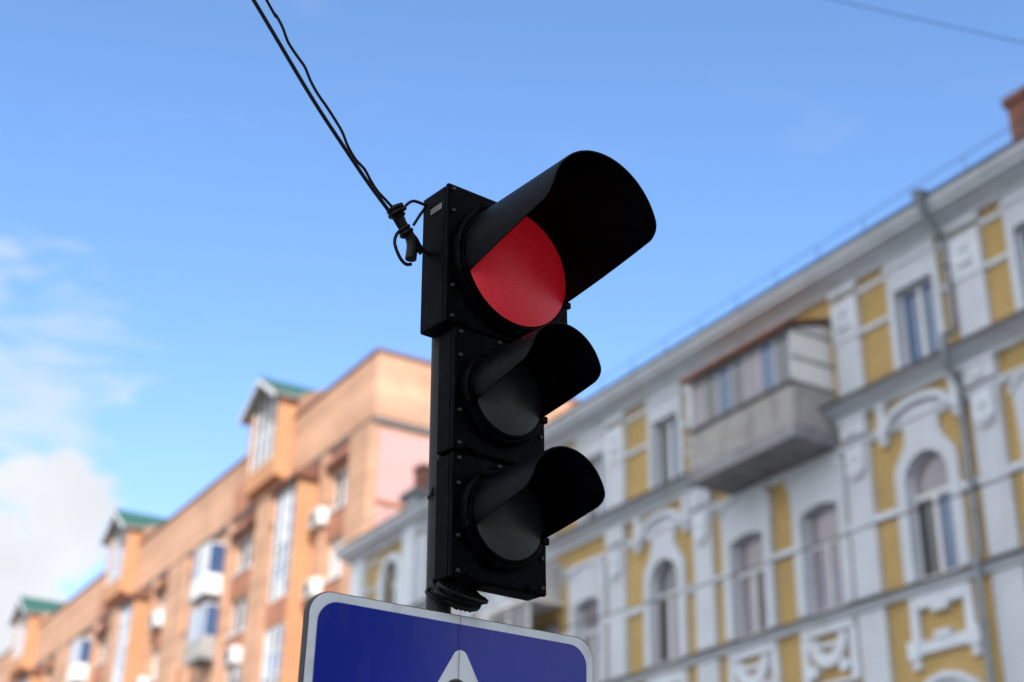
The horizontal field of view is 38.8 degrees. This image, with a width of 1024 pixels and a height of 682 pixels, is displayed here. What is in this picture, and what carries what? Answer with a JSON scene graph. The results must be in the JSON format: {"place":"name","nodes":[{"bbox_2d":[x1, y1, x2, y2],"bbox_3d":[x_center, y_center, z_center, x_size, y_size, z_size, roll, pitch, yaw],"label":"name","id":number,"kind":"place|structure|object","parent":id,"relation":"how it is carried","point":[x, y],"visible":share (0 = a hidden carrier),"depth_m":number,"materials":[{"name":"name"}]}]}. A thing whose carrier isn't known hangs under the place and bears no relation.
{"place":"outdoors","nodes":[
{"label":"outdoors","id":0,"kind":"place"},
{"bbox_2d":[0,0,1023,655],"label":"sky","id":1,"kind":"structure","parent":0,"point":[182,225],"materials":[{"name":"blue"}]},
{"bbox_2d":[550,469,1023,631],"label":"overhead wire","id":2,"kind":"object","parent":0,"point":[804,549],"visible":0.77,"depth_m":19.55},
{"bbox_2d":[835,0,1023,42],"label":"overhead wire","id":3,"kind":"object","parent":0,"point":[929,21],"visible":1,"depth_m":10.32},
{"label":"pavement","id":4,"kind":"structure","parent":0,"visible":0},
{"bbox_2d":[426,336,450,613],"bbox_3d":[-0.160,1.372,2.839,0.220,3.190,0.220,18,-31,-35],"label":"pole","id":5,"kind":"object","parent":4,"relation":"on","point":[431,604],"visible":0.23,"depth_m":3.31,"materials":[{"name":"black metal"}]},
{"bbox_2d":[298,591,592,681],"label":"traffic sign","id":6,"kind":"object","parent":5,"relation":"attached to","point":[348,638],"visible":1,"depth_m":3.08,"materials":[{"name":"blue metal"}]},
{"bbox_2d":[425,577,488,612],"bbox_3d":[-0.122,0.554,3.189,0.143,0.093,0.110,16,-29,-27],"label":"cable bundle","id":7,"kind":"object","parent":5,"relation":"attached to","point":[455,596],"visible":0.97,"depth_m":3.15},
{"bbox_2d":[420,150,656,600],"bbox_3d":[0.072,0.066,3.332,0.377,0.975,0.461,18,-31,-35],"label":"traffic light","id":8,"kind":"object","parent":5,"relation":"attached to","point":[507,279],"visible":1,"depth_m":3.36,"materials":[{"name":"black plastic"}]},
{"bbox_2d":[251,0,428,265],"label":"hanging cable","id":9,"kind":"object","parent":8,"relation":"attached to","point":[396,215],"visible":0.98,"depth_m":3.45,"materials":[{"name":"black rubber"}]},
{"bbox_2d":[451,325,543,464],"bbox_3d":[-0.021,0.131,3.380,0.271,0.307,0.046,18,-31,-35],"label":"door","id":10,"kind":"structure","parent":8,"relation":"in","point":[472,433],"depth_m":3.33,"materials":[{"name":"black plastic"}]},
{"bbox_2d":[449,451,545,596],"bbox_3d":[-0.020,0.407,3.254,0.271,0.291,0.046,18,-31,-35],"label":"door","id":11,"kind":"structure","parent":8,"relation":"in","point":[471,559],"depth_m":3.20,"materials":[{"name":"black plastic"}]},
{"bbox_2d":[443,183,566,342],"bbox_3d":[-0.001,-0.171,3.539,0.377,0.372,0.046,18,-31,-35],"label":"door","id":12,"kind":"structure","parent":8,"relation":"in","point":[465,306],"depth_m":3.44,"materials":[{"name":"black plastic"}]},
{"label":"ground","id":13,"kind":"structure","parent":0,"visible":0},
{"bbox_2d":[0,348,581,681],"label":"apartment building","id":14,"kind":"structure","parent":13,"relation":"on","point":[239,553],"depth_m":63.58,"materials":[{"name":"orange brick"}]},
{"bbox_2d":[100,635,107,661],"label":"window","id":15,"kind":"structure","parent":14,"relation":"in","point":[104,644],"depth_m":82.35,"materials":[{"name":"white glass"}]},
{"bbox_2d":[134,676,147,681],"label":"air conditioner","id":16,"kind":"object","parent":14,"relation":"attached to","point":[141,679],"visible":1,"depth_m":72.66,"materials":[{"name":"white paint"}]},
{"bbox_2d":[152,649,159,679],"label":"window","id":17,"kind":"structure","parent":14,"relation":"in","point":[157,652],"depth_m":73.07,"materials":[{"name":"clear glass"}]},
{"bbox_2d":[148,610,164,630],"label":"air conditioner","id":18,"kind":"object","parent":14,"relation":"attached to","point":[156,619],"visible":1,"depth_m":72.89,"materials":[{"name":"white paint"}]},
{"bbox_2d":[161,594,166,610],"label":"window","id":19,"kind":"structure","parent":14,"relation":"in","point":[164,597],"depth_m":74.44,"materials":[{"name":"white glass"}]},
{"bbox_2d":[179,634,184,665],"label":"window","id":20,"kind":"structure","parent":14,"relation":"in","point":[183,634],"depth_m":69.95,"materials":[{"name":"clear glass"}]},
{"bbox_2d":[187,576,191,606],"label":"window","id":21,"kind":"structure","parent":14,"relation":"in","point":[191,576],"depth_m":71.19,"materials":[{"name":"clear glass"}]},
{"bbox_2d":[223,645,242,667],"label":"air conditioner","id":22,"kind":"object","parent":14,"relation":"attached to","point":[233,656],"visible":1,"depth_m":60.79,"materials":[{"name":"white paint"}]},
{"bbox_2d":[226,665,240,681],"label":"window","id":23,"kind":"structure","parent":14,"relation":"in","point":[233,674],"depth_m":62.90,"materials":[{"name":"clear glass"}]},
{"bbox_2d":[231,595,247,633],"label":"window","id":24,"kind":"structure","parent":14,"relation":"in","point":[239,615],"depth_m":64.11,"materials":[{"name":"grey glass"}]},
{"bbox_2d":[238,533,253,570],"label":"window","id":25,"kind":"structure","parent":14,"relation":"in","point":[246,548],"depth_m":65.34,"materials":[{"name":"grey glass"}]},
{"bbox_2d":[302,577,322,600],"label":"air conditioner","id":26,"kind":"object","parent":14,"relation":"attached to","point":[312,587],"visible":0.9,"depth_m":56.01,"materials":[{"name":"white paint"}]},
{"bbox_2d":[308,507,328,530],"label":"air conditioner","id":27,"kind":"object","parent":14,"relation":"attached to","point":[318,517],"visible":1,"depth_m":57.21,"materials":[{"name":"white paint"}]},
{"bbox_2d":[329,537,342,577],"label":"window","id":28,"kind":"structure","parent":14,"relation":"in","point":[335,565],"depth_m":56.19,"materials":[{"name":"white glass"}]},
{"bbox_2d":[335,467,347,506],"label":"window","id":29,"kind":"structure","parent":14,"relation":"in","point":[341,487],"depth_m":57.41,"materials":[{"name":"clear glass"}]},
{"bbox_2d":[334,85,1023,681],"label":"townhouse","id":30,"kind":"structure","parent":13,"relation":"on","point":[872,375],"depth_m":30.13,"materials":[{"name":"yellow paint"}]},
{"bbox_2d":[390,565,395,602],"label":"window","id":31,"kind":"structure","parent":30,"relation":"in","point":[393,578],"depth_m":47.77,"materials":[{"name":"grey glass"}]},
{"bbox_2d":[490,601,530,627],"bbox_3d":[-0.072,7.669,38.020,0.082,1.300,2.000,16,-29,-27],"label":"window","id":32,"kind":"structure","parent":30,"relation":"in","point":[520,615],"depth_m":37.88,"materials":[{"name":"grey glass"}]},
{"bbox_2d":[542,624,558,632],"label":"window","id":33,"kind":"structure","parent":30,"relation":"in","point":[555,627],"depth_m":38.49,"materials":[{"name":"grey glass"}]},
{"bbox_2d":[581,599,598,681],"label":"window","id":34,"kind":"structure","parent":30,"relation":"in","point":[589,629],"depth_m":36.74,"materials":[{"name":"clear glass"}]},
{"bbox_2d":[587,456,602,519],"bbox_3d":[2.281,3.883,38.035,0.082,1.750,1.050,16,-29,-27],"label":"window","id":35,"kind":"structure","parent":30,"relation":"in","point":[597,463],"depth_m":38.14,"materials":[{"name":"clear glass"}]},
{"bbox_2d":[656,560,679,664],"bbox_3d":[3.734,6.298,34.007,0.085,2.460,1.120,16,-29,-27],"label":"window","id":36,"kind":"structure","parent":30,"relation":"in","point":[666,584],"depth_m":34.10,"materials":[{"name":"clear glass"}]},
{"bbox_2d":[658,416,678,484],"bbox_3d":[3.918,2.718,35.544,0.082,1.750,1.050,16,-29,-27],"label":"window","id":37,"kind":"structure","parent":30,"relation":"in","point":[667,431],"depth_m":35.70,"materials":[{"name":"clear glass"}]},
{"bbox_2d":[737,533,768,637],"bbox_3d":[5.308,5.286,31.558,0.085,2.220,1.140,16,-29,-27],"label":"window","id":38,"kind":"structure","parent":30,"relation":"in","point":[752,599],"depth_m":31.67,"materials":[{"name":"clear glass"}]},
{"bbox_2d":[807,504,845,614],"bbox_3d":[6.510,4.431,29.729,0.085,2.220,1.140,16,-29,-27],"label":"window","id":39,"kind":"structure","parent":30,"relation":"in","point":[825,559],"depth_m":29.83,"materials":[{"name":"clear glass"}]},
{"bbox_2d":[900,279,938,364],"bbox_3d":[8.222,-0.341,28.999,0.082,1.750,1.050,16,-29,-27],"label":"window","id":40,"kind":"structure","parent":30,"relation":"in","point":[917,304],"depth_m":29.12,"materials":[{"name":"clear glass"}]},
{"bbox_2d":[912,451,959,579],"bbox_3d":[8.048,3.232,27.446,0.085,2.460,1.120,16,-29,-27],"label":"window","id":41,"kind":"structure","parent":30,"relation":"in","point":[930,484],"depth_m":27.50,"materials":[{"name":"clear glass"}]},
{"bbox_2d":[1019,228,1023,259],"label":"window","id":42,"kind":"structure","parent":30,"relation":"in","point":[1021,232],"depth_m":27.23,"materials":[{"name":"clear glass"}]}
]}

